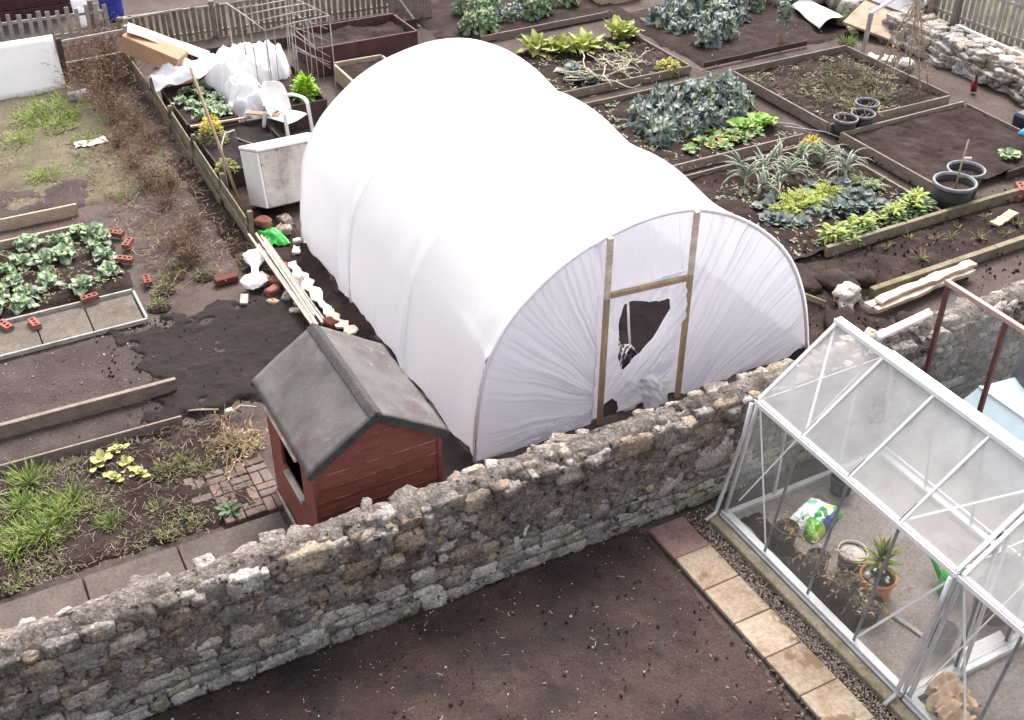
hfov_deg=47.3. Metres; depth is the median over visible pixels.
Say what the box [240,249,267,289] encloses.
plastic bag
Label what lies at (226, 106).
young cabbage
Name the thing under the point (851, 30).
board offcut
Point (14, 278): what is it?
cabbage plant
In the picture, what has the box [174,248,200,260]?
grass tussock
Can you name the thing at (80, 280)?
cabbage plant
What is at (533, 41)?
chard plant
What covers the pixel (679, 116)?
kale plant
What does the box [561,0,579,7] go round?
kale plant
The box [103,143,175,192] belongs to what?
bramble
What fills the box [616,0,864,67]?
kale bed soil
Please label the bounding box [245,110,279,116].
board offcut
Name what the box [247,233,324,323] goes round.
timber bundle
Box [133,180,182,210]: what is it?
bramble
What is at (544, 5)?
kale plant
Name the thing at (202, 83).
young cabbage
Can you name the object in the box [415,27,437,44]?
path cross
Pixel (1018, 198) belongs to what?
brick
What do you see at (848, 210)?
cabbage seedling
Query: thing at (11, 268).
cabbage plant
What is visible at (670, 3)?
kale plant
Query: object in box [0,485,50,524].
grass tussock
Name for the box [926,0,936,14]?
timber post
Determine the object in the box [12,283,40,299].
cabbage plant
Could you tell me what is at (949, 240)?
soil sprout
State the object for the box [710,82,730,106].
kale plant
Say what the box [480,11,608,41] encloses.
bed edge
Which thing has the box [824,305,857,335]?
soil clod
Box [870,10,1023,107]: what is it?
dry stone terrace
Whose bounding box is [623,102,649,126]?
kale plant
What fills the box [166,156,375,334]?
boundary soil
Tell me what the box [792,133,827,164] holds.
flower clump
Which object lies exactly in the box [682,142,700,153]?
strawberry plant
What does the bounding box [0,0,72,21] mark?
maroon shed
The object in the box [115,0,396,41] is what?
picket fence
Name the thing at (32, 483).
grass tussock
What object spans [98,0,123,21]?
plastic barrel
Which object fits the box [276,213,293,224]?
rubble lump
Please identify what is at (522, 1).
kale plant
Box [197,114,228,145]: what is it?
yellow bush
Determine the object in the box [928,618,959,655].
bucket
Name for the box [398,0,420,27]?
prop stick
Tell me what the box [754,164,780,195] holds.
leek plant
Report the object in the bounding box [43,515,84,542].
grass tussock
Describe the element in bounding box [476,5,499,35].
kale plant
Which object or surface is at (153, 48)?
cardboard box
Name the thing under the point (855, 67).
weed clump
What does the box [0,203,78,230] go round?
plank edge
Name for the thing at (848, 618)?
greenhouse border soil
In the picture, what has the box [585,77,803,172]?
raised bed
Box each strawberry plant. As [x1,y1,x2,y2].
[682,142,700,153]
[690,135,710,143]
[699,125,715,134]
[705,136,719,147]
[711,129,729,139]
[717,140,733,148]
[723,128,741,135]
[726,134,738,142]
[737,131,755,141]
[745,126,765,136]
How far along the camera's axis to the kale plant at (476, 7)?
22.82 m
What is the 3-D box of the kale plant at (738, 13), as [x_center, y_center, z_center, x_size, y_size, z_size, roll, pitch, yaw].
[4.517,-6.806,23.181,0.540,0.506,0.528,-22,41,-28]
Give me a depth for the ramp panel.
22.57 m
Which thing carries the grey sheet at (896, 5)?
on the dry stone terrace
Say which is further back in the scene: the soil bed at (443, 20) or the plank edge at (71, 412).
the soil bed at (443, 20)
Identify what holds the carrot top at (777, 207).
on the raised bed at (709, 188)
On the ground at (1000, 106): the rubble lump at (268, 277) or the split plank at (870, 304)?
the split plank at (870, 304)
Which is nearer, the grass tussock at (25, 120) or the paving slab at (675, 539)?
the paving slab at (675, 539)
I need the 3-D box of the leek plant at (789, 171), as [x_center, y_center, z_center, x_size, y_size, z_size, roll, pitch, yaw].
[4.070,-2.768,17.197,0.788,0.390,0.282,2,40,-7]
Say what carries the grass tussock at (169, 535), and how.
on the weedy soil at (100, 536)
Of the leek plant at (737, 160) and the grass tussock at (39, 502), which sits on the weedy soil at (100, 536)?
the grass tussock at (39, 502)
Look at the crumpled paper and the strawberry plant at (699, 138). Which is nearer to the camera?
the crumpled paper
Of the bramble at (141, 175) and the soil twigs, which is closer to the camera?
the soil twigs
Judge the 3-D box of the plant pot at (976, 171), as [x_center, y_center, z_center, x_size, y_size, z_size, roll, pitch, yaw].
[6.635,-2.638,17.174,0.556,0.400,0.556,-17,39,-23]
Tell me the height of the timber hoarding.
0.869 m
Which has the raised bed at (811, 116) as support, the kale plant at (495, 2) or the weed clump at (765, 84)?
the weed clump at (765, 84)
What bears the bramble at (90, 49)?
on the ground at (1000, 106)
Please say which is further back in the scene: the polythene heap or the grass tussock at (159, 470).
the polythene heap
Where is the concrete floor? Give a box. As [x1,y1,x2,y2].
[735,458,1023,719]
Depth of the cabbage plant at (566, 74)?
20.52 m
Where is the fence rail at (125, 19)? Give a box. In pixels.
[122,8,181,24]
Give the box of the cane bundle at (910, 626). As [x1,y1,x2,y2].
[831,573,949,656]
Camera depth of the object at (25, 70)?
19.99 m
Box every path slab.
[0,578,87,628]
[83,547,184,599]
[177,512,287,569]
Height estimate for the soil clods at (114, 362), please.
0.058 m
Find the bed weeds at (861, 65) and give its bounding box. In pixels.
[749,55,899,114]
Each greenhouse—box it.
[704,316,1023,706]
[901,514,1023,719]
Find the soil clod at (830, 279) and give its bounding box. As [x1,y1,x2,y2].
[812,268,860,291]
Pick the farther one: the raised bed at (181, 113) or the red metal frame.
the raised bed at (181, 113)
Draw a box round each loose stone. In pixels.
[863,52,879,60]
[880,54,896,66]
[898,57,914,72]
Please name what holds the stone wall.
on the ground at (1000, 106)
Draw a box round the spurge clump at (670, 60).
[652,56,682,78]
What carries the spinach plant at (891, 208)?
on the raised bed at (709, 188)
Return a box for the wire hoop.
[221,130,239,201]
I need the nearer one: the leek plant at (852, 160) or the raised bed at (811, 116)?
the leek plant at (852, 160)
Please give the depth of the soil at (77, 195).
16.98 m
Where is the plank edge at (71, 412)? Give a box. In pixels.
[0,377,177,439]
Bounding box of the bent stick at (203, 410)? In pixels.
[188,409,218,411]
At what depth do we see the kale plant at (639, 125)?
18.65 m
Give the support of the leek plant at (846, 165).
on the raised bed at (709, 188)
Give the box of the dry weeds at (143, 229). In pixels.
[65,120,270,299]
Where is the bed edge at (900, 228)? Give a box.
[823,188,1023,257]
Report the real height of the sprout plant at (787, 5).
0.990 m
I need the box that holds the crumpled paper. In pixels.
[924,671,981,719]
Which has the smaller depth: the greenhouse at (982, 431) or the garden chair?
the greenhouse at (982, 431)
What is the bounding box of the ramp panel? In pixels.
[843,0,897,41]
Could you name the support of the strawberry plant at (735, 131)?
on the raised bed at (686, 161)
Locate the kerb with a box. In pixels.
[707,515,918,719]
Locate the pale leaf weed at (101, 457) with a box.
[89,449,112,471]
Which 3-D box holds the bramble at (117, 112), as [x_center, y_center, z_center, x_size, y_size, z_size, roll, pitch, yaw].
[-6.482,-4.140,18.913,1.139,0.731,1.222,6,36,8]
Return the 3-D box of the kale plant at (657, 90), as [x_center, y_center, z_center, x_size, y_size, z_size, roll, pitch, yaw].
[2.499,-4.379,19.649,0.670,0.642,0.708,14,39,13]
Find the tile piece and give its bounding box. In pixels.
[240,294,248,304]
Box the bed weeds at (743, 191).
[519,42,916,255]
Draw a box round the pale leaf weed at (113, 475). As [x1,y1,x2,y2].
[102,470,123,482]
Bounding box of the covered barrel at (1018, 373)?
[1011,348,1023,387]
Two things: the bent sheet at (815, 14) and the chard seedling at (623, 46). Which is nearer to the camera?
the chard seedling at (623, 46)
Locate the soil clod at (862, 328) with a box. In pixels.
[834,323,865,342]
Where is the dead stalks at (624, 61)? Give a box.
[605,46,659,67]
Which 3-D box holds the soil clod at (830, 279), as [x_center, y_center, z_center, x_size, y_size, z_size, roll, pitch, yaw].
[4.174,-0.951,15.027,0.494,0.235,0.617,-17,39,-23]
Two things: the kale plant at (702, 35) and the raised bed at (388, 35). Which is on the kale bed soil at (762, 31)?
the kale plant at (702, 35)
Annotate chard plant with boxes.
[515,28,554,57]
[544,32,580,52]
[563,27,604,53]
[604,15,645,39]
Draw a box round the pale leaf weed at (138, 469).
[128,465,150,476]
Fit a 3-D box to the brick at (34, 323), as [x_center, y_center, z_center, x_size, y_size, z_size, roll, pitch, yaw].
[-5.796,-0.443,14.187,0.098,0.067,0.211,-24,40,-31]
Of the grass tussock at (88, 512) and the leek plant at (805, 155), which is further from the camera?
the leek plant at (805, 155)
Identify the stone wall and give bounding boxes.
[0,279,1023,719]
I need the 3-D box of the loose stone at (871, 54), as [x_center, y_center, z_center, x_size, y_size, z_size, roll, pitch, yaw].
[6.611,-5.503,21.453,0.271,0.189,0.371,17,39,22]
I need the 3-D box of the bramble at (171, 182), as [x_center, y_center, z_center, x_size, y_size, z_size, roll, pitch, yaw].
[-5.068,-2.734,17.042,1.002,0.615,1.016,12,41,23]
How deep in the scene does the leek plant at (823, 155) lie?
17.65 m
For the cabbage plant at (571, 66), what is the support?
on the raised bed at (648, 71)
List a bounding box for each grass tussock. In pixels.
[0,129,37,149]
[0,456,59,501]
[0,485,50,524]
[0,509,44,543]
[0,524,42,567]
[8,106,53,128]
[8,506,79,553]
[13,97,58,117]
[20,485,69,519]
[24,165,59,184]
[28,89,89,121]
[29,112,79,133]
[30,490,88,531]
[40,487,85,510]
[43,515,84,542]
[44,101,92,122]
[46,480,95,519]
[54,472,86,492]
[68,129,103,146]
[74,495,109,520]
[89,504,128,532]
[144,495,174,520]
[146,295,172,312]
[146,455,183,481]
[150,277,179,295]
[153,521,178,539]
[156,442,171,450]
[162,268,184,282]
[166,449,196,472]
[172,259,190,271]
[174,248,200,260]
[184,456,216,478]
[187,268,215,281]
[826,9,850,25]
[833,34,861,47]
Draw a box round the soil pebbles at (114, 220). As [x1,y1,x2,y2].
[2,154,212,315]
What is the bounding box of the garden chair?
[260,81,313,136]
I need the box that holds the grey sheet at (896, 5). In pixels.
[869,0,927,12]
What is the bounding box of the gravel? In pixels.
[683,505,898,719]
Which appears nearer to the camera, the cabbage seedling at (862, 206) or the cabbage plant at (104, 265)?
the cabbage plant at (104, 265)
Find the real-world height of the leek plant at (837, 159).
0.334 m
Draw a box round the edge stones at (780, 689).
[745,644,821,719]
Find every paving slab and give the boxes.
[649,516,708,560]
[675,545,737,592]
[704,576,769,625]
[735,609,800,660]
[765,642,835,697]
[800,679,873,719]
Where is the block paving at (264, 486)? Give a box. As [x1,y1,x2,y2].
[183,456,286,527]
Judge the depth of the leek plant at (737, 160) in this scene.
17.40 m
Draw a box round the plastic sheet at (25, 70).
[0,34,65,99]
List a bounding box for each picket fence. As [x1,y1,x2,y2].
[0,0,111,45]
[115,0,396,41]
[923,0,1023,48]
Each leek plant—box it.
[720,159,775,186]
[724,144,761,177]
[752,145,783,186]
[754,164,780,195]
[755,140,783,172]
[765,158,810,180]
[768,162,788,191]
[775,135,794,168]
[778,156,814,176]
[792,144,816,167]
[804,140,847,164]
[822,150,862,176]
[826,145,871,167]
[834,145,843,176]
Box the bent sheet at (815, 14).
[792,0,842,28]
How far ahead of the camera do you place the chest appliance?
16.38 m
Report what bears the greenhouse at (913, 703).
on the concrete floor
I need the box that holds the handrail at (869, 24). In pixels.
[861,0,894,53]
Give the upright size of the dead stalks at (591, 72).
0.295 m
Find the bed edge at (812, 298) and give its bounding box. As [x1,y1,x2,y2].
[805,293,826,306]
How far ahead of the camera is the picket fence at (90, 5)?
21.84 m
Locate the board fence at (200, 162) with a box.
[122,53,254,243]
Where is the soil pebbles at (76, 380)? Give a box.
[2,321,200,457]
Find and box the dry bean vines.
[196,402,270,480]
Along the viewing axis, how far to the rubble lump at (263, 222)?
16.22 m
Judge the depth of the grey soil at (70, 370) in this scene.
13.23 m
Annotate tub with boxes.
[972,573,1020,626]
[984,552,1023,583]
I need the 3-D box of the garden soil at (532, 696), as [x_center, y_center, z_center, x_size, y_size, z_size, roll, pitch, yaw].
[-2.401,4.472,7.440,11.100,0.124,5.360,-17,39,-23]
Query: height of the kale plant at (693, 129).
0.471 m
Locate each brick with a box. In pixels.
[0,319,13,332]
[27,316,41,330]
[80,291,99,304]
[109,229,124,237]
[116,255,133,263]
[121,237,133,248]
[142,274,152,286]
[213,272,238,286]
[1014,181,1023,194]
[1014,195,1022,201]
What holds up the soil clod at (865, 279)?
on the plot soil at (887, 262)
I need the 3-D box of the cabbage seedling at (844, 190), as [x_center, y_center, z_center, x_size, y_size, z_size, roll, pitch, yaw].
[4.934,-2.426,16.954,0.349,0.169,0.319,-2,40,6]
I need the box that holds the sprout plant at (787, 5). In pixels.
[776,0,795,45]
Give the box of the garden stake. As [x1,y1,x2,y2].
[189,67,245,215]
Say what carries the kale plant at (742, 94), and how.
on the raised bed at (686, 161)
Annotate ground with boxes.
[0,0,1023,719]
[0,68,181,212]
[879,412,1023,553]
[922,0,1023,47]
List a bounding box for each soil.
[0,179,88,218]
[0,234,133,318]
[0,310,238,463]
[0,420,264,600]
[105,279,368,438]
[144,529,805,719]
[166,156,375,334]
[324,297,474,481]
[333,276,673,449]
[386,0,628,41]
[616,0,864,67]
[740,512,876,632]
[789,258,893,359]
[804,201,1023,313]
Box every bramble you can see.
[43,31,115,79]
[45,47,113,94]
[48,28,108,71]
[52,39,137,93]
[54,10,142,56]
[57,62,144,111]
[66,19,135,78]
[68,14,142,68]
[75,72,148,128]
[83,111,145,149]
[88,41,147,82]
[102,93,167,133]
[102,137,162,169]
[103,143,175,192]
[121,126,168,154]
[123,111,173,143]
[126,144,193,191]
[132,209,204,251]
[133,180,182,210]
[142,207,229,268]
[167,196,216,232]
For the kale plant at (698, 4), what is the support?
on the kale bed soil at (762, 31)
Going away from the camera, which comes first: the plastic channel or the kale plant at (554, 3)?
the plastic channel
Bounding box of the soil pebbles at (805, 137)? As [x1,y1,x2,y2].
[566,14,1023,304]
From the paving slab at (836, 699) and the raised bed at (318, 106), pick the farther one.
the raised bed at (318, 106)
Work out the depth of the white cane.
13.03 m
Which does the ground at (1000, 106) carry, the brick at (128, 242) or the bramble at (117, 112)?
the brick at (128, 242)
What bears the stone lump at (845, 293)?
on the plot end soil at (815, 319)
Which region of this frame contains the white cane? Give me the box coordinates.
[627,302,631,361]
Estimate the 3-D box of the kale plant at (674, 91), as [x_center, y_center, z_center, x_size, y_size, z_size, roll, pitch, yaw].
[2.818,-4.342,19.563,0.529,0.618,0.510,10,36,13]
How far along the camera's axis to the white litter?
18.46 m
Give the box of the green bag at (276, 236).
[257,227,289,245]
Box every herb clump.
[849,170,873,186]
[861,176,887,192]
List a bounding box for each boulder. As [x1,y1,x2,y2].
[768,0,784,5]
[793,0,825,4]
[824,0,841,9]
[836,0,863,17]
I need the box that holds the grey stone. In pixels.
[67,88,89,101]
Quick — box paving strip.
[0,289,148,360]
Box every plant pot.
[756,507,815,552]
[784,525,859,578]
[818,561,877,600]
[830,469,855,497]
[833,111,858,139]
[837,540,868,574]
[838,571,896,621]
[851,107,875,127]
[855,96,879,111]
[855,533,904,600]
[933,171,977,209]
[946,160,985,197]
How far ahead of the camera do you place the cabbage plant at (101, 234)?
15.84 m
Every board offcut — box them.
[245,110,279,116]
[845,25,858,33]
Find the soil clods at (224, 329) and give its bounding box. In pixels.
[138,284,342,418]
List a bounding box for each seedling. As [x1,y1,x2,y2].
[604,42,617,50]
[615,41,629,50]
[751,195,776,209]
[758,209,776,221]
[759,210,787,224]
[764,188,784,199]
[775,214,796,227]
[790,213,811,228]
[803,178,821,190]
[806,204,831,219]
[819,196,843,216]
[827,177,851,187]
[836,192,863,206]
[836,198,858,214]
[839,186,862,196]
[848,200,870,212]
[852,186,874,200]
[860,193,890,209]
[998,147,1022,159]
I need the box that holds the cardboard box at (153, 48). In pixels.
[119,23,209,68]
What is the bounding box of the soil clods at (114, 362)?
[95,304,241,441]
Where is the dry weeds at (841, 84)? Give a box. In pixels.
[748,54,935,118]
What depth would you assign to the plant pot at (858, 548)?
10.85 m
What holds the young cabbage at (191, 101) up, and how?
on the raised bed at (181, 113)
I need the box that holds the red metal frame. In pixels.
[908,279,1023,515]
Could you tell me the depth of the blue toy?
18.93 m
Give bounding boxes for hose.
[777,122,839,137]
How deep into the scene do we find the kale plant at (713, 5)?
23.03 m
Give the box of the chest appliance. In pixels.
[238,133,310,208]
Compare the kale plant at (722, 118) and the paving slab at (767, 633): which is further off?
the kale plant at (722, 118)
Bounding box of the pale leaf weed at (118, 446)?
[106,443,129,452]
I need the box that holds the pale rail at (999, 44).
[957,24,1023,55]
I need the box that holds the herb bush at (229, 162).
[213,158,240,173]
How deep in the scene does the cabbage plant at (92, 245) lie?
15.64 m
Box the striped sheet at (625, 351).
[618,341,637,367]
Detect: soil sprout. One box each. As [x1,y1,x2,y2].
[909,248,932,261]
[945,229,958,243]
[970,231,988,241]
[1008,215,1023,226]
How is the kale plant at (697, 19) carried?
on the kale bed soil at (762, 31)
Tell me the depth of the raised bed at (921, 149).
18.44 m
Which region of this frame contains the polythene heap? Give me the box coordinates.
[147,40,291,121]
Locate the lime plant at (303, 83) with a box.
[289,70,321,102]
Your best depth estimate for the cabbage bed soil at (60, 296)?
15.14 m
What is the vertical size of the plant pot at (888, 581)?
0.651 m
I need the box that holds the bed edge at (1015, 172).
[966,104,1023,178]
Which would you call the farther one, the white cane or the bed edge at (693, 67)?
the bed edge at (693, 67)
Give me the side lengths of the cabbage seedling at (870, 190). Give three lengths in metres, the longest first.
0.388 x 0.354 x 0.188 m
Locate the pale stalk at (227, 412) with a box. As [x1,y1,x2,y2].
[225,405,255,416]
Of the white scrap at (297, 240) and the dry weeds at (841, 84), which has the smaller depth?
the white scrap at (297, 240)
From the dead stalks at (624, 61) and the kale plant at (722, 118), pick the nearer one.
the kale plant at (722, 118)
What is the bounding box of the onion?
[925,703,935,713]
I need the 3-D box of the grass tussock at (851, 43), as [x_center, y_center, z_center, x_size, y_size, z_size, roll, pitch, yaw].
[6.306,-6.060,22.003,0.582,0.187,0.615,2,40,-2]
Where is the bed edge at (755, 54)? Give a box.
[704,40,806,67]
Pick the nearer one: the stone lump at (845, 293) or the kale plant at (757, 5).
the stone lump at (845, 293)
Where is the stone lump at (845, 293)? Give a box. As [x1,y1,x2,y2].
[832,281,860,310]
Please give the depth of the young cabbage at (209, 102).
18.87 m
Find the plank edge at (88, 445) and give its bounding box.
[0,415,182,474]
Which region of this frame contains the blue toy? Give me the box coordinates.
[1011,110,1023,135]
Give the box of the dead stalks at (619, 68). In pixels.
[587,53,649,79]
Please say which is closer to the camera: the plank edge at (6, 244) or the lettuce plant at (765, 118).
the plank edge at (6, 244)
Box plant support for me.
[226,0,336,96]
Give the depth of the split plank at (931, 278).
14.84 m
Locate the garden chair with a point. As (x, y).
(274, 95)
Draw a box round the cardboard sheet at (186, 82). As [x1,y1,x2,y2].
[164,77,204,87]
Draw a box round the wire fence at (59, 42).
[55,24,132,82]
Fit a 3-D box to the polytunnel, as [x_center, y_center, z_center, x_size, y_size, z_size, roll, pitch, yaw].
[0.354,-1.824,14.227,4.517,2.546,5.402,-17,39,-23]
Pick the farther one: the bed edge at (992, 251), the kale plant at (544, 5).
the kale plant at (544, 5)
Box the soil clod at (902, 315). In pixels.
[894,310,914,323]
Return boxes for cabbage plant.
[0,262,16,274]
[0,272,23,287]
[0,282,10,297]
[0,296,5,314]
[7,253,30,271]
[9,292,39,314]
[12,233,44,252]
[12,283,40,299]
[30,247,56,270]
[32,270,66,291]
[45,232,73,246]
[46,242,76,264]
[65,221,84,234]
[67,274,92,295]
[76,221,102,244]
[86,240,104,254]
[87,228,111,244]
[92,245,116,261]
[96,260,123,279]
[553,61,580,72]
[562,69,586,82]
[579,73,602,86]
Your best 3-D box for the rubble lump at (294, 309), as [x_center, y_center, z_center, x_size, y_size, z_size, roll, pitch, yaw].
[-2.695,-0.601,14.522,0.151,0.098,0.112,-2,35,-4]
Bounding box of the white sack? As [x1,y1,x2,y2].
[70,0,86,27]
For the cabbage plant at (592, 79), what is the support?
on the raised bed at (648, 71)
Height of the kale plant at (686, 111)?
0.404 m
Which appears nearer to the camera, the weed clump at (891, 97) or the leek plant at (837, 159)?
the leek plant at (837, 159)
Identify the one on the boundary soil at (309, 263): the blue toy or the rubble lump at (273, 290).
the rubble lump at (273, 290)
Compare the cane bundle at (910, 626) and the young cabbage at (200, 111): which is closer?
the cane bundle at (910, 626)
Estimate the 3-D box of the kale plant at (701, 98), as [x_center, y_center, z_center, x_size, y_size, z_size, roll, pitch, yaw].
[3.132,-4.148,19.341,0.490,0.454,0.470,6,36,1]
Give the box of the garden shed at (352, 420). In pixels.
[250,323,449,526]
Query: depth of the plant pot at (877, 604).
10.38 m
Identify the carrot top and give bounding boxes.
[764,203,791,213]
[776,187,807,209]
[778,196,810,214]
[789,184,815,202]
[793,193,828,211]
[795,184,829,204]
[802,185,838,197]
[812,179,847,194]
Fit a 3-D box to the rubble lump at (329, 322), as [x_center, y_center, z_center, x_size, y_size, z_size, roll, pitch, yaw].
[-2.212,-0.434,14.261,0.204,0.127,0.151,24,42,29]
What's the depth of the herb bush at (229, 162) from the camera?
17.13 m
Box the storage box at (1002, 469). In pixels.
[945,377,1023,503]
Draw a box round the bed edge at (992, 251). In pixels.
[868,235,1023,299]
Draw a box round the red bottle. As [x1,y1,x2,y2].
[971,73,977,91]
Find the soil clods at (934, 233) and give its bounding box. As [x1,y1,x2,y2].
[714,122,1023,341]
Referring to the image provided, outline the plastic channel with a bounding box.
[875,308,932,339]
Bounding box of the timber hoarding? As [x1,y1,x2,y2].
[389,0,431,19]
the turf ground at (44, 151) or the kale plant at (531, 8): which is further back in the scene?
the kale plant at (531, 8)
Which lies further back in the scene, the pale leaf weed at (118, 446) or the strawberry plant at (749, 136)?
the strawberry plant at (749, 136)
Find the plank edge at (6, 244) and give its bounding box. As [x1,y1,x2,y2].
[0,223,82,250]
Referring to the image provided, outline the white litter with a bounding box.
[74,136,108,147]
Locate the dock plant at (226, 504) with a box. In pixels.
[215,500,241,515]
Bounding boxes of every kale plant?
[451,0,467,15]
[455,9,478,35]
[465,0,488,22]
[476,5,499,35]
[477,0,494,15]
[487,0,502,10]
[495,4,519,22]
[505,1,523,16]
[514,0,529,6]
[519,0,542,21]
[533,0,554,17]
[537,0,564,8]
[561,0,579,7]
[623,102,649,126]
[630,93,655,115]
[634,108,659,135]
[639,3,672,28]
[644,80,671,107]
[644,115,678,148]
[656,92,685,116]
[663,0,694,16]
[663,105,687,127]
[664,14,693,34]
[668,0,693,24]
[670,83,691,106]
[678,115,703,137]
[680,76,698,92]
[680,103,695,117]
[682,78,716,108]
[687,0,717,12]
[689,9,710,29]
[689,98,726,134]
[690,94,713,108]
[691,19,722,48]
[697,0,735,23]
[702,72,720,88]
[708,9,740,40]
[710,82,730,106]
[712,68,741,94]
[715,107,731,126]
[723,99,747,118]
[727,83,755,110]
[728,0,747,9]
[734,3,752,24]
[735,0,767,12]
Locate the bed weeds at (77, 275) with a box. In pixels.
[0,227,121,309]
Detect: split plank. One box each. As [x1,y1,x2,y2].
[864,267,951,309]
[873,268,975,312]
[874,260,976,304]
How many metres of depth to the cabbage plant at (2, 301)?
14.51 m
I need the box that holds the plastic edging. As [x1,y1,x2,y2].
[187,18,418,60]
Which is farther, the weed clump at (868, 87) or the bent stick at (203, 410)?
the weed clump at (868, 87)
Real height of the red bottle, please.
0.337 m
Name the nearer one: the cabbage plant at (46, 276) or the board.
the cabbage plant at (46, 276)
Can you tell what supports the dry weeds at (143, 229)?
on the turf ground at (44, 151)
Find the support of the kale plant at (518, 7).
on the soil bed at (443, 20)
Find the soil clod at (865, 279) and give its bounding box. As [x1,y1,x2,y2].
[846,269,876,288]
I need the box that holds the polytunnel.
[300,38,808,463]
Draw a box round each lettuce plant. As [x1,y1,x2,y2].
[726,117,759,130]
[747,111,777,127]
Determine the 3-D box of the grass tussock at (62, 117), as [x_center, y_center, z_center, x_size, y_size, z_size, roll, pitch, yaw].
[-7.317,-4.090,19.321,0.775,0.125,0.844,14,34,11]
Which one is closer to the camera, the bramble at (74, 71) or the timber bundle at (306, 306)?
the timber bundle at (306, 306)
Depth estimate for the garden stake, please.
16.28 m
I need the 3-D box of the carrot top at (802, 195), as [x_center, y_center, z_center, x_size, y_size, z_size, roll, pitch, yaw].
[4.172,-2.358,16.880,0.446,0.203,0.591,21,44,20]
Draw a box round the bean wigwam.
[865,0,935,101]
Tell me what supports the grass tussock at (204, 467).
on the weedy soil at (100, 536)
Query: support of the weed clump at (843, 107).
on the raised bed at (811, 116)
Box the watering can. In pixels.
[926,546,966,599]
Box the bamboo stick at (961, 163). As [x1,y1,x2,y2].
[955,139,969,188]
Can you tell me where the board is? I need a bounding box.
[989,209,1018,226]
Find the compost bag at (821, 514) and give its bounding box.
[790,498,842,543]
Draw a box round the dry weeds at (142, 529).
[0,412,261,593]
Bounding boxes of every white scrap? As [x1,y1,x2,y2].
[292,245,300,255]
[293,237,301,243]
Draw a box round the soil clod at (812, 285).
[800,275,821,295]
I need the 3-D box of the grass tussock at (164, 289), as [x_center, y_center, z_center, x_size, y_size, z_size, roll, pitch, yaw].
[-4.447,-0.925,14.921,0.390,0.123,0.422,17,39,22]
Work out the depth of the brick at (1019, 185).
17.08 m
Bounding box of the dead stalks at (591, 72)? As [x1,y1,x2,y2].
[557,51,639,87]
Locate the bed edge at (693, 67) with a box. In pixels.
[634,39,718,75]
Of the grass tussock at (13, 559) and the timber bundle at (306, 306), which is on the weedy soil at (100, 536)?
the grass tussock at (13, 559)
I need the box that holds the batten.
[190,116,250,127]
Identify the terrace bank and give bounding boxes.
[766,0,824,6]
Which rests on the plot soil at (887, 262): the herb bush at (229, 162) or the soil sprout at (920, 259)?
the soil sprout at (920, 259)
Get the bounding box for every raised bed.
[161,82,238,139]
[194,118,280,187]
[258,66,327,132]
[295,13,417,76]
[333,54,385,88]
[515,36,691,97]
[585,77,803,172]
[685,140,941,259]
[732,45,949,134]
[839,101,1023,195]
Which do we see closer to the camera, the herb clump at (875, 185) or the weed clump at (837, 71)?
the herb clump at (875, 185)
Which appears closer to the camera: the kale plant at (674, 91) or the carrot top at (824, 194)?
the carrot top at (824, 194)
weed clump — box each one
[740,73,768,90]
[776,86,811,102]
[791,75,819,92]
[806,71,841,90]
[811,91,839,107]
[819,62,845,76]
[820,84,855,102]
[832,95,856,110]
[834,59,859,72]
[836,78,864,93]
[844,66,875,78]
[854,74,887,90]
[857,88,895,106]
[876,88,903,101]
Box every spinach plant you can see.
[815,220,849,256]
[831,216,867,246]
[845,210,879,235]
[868,211,890,226]
[877,200,911,224]
[892,196,929,226]
[901,185,936,213]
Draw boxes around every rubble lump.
[253,215,272,229]
[259,271,270,285]
[263,284,281,296]
[265,298,279,304]
[268,275,283,287]
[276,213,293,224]
[276,224,291,234]
[281,290,290,299]
[289,307,299,312]
[293,275,303,286]
[323,316,338,329]
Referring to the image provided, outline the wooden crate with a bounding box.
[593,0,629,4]
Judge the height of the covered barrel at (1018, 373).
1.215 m
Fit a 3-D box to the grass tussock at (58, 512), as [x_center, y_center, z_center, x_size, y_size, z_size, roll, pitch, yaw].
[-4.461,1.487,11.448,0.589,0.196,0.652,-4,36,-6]
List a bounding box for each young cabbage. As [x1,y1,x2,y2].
[170,94,187,104]
[177,86,192,96]
[184,98,202,110]
[188,86,209,100]
[191,107,208,120]
[192,79,210,87]
[198,98,216,108]
[205,91,223,105]
[208,104,226,119]
[220,104,232,113]
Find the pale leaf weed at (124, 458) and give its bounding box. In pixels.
[117,455,133,472]
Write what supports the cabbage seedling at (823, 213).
on the raised bed at (709, 188)
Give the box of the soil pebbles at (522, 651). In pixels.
[149,532,775,719]
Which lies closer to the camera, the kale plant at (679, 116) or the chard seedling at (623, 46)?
the kale plant at (679, 116)
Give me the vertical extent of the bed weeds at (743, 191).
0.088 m
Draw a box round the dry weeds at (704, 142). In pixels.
[523,42,914,253]
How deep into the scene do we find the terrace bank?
24.00 m
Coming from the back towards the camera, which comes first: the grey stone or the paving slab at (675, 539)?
the grey stone
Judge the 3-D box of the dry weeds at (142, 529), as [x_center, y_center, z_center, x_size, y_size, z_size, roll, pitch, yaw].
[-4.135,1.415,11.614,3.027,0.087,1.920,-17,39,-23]
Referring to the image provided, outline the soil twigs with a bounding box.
[193,558,756,719]

